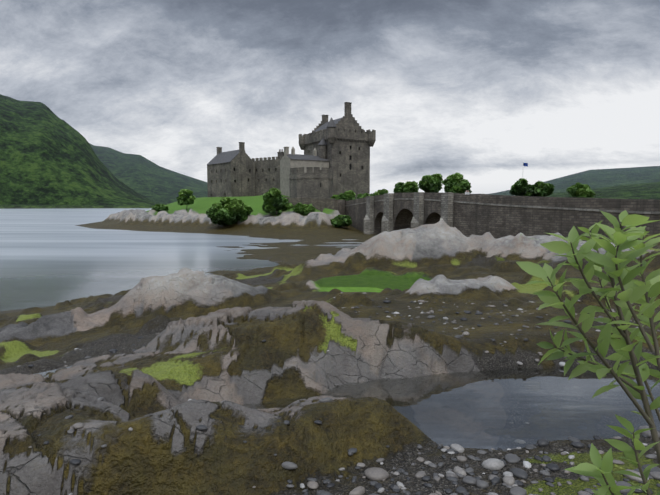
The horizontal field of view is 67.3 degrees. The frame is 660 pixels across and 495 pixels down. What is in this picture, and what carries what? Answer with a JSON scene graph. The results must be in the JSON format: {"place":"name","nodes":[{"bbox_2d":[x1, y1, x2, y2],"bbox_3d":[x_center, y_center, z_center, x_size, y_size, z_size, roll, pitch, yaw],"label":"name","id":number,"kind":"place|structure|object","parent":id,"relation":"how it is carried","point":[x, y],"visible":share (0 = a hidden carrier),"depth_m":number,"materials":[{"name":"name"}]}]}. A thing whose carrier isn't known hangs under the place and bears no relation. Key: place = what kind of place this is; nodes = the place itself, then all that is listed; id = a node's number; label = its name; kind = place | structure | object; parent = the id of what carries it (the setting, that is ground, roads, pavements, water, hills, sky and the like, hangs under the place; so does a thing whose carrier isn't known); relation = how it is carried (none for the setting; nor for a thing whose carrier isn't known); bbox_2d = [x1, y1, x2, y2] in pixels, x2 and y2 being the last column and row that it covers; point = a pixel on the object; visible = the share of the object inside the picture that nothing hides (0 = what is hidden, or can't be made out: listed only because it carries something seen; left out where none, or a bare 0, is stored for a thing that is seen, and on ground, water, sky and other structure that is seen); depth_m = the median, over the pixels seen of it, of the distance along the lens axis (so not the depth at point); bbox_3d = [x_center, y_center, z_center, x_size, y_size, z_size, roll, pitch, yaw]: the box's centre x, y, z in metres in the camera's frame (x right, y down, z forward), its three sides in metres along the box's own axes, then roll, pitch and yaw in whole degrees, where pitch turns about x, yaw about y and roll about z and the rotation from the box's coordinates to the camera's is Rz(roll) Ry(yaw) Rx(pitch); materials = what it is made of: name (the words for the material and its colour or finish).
{"place":"outdoors","nodes":[
{"label":"outdoors","id":0,"kind":"place"},
{"bbox_2d":[0,208,362,310],"bbox_3d":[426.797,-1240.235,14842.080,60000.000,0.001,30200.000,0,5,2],"label":"lake","id":1,"kind":"structure","parent":0,"point":[51,257],"depth_m":60.75,"materials":[{"name":"white liquid"}]},
{"bbox_2d":[0,94,659,494],"bbox_3d":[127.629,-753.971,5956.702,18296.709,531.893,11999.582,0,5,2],"label":"terrain","id":2,"kind":"structure","parent":0,"point":[296,312],"depth_m":6.86,"materials":[{"name":"grey stone"}]},
{"bbox_2d":[207,102,375,198],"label":"castle","id":3,"kind":"structure","parent":2,"relation":"on","point":[334,159],"depth_m":137.40,"materials":[{"name":"stone"}]},
{"bbox_2d":[284,197,345,214],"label":"island wall","id":4,"kind":"structure","parent":2,"relation":"on","point":[332,204],"depth_m":118.83,"materials":[{"name":"stone"}]},
{"bbox_2d":[0,292,659,494],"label":"pebbles","id":5,"kind":"object","parent":2,"relation":"on","point":[375,474],"visible":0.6,"depth_m":3.38,"materials":[{"name":"grey stone"}]},
{"bbox_2d":[151,172,595,226],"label":"trees","id":6,"kind":"object","parent":2,"relation":"on","point":[225,211],"visible":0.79,"depth_m":125.22,"materials":[{"name":"green plant"}]},
{"bbox_2d":[345,192,659,240],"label":"bridge","id":7,"kind":"structure","parent":2,"relation":"on","point":[495,216],"depth_m":65.40,"materials":[{"name":"stone"}]},
{"bbox_2d":[516,210,659,494],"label":"leafy shrub","id":8,"kind":"object","parent":2,"relation":"on","point":[633,291],"visible":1,"depth_m":1.02,"materials":[{"name":"green plant"}]},
{"bbox_2d":[0,0,659,193],"label":"sky","id":9,"kind":"structure","parent":0,"point":[478,90],"materials":[{"name":"grey"}]},
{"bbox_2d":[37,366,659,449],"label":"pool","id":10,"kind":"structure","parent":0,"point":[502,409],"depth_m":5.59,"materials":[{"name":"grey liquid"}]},
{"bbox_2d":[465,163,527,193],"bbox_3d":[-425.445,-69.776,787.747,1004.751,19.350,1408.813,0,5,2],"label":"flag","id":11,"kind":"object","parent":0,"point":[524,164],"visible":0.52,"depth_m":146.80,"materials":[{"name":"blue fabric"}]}
]}

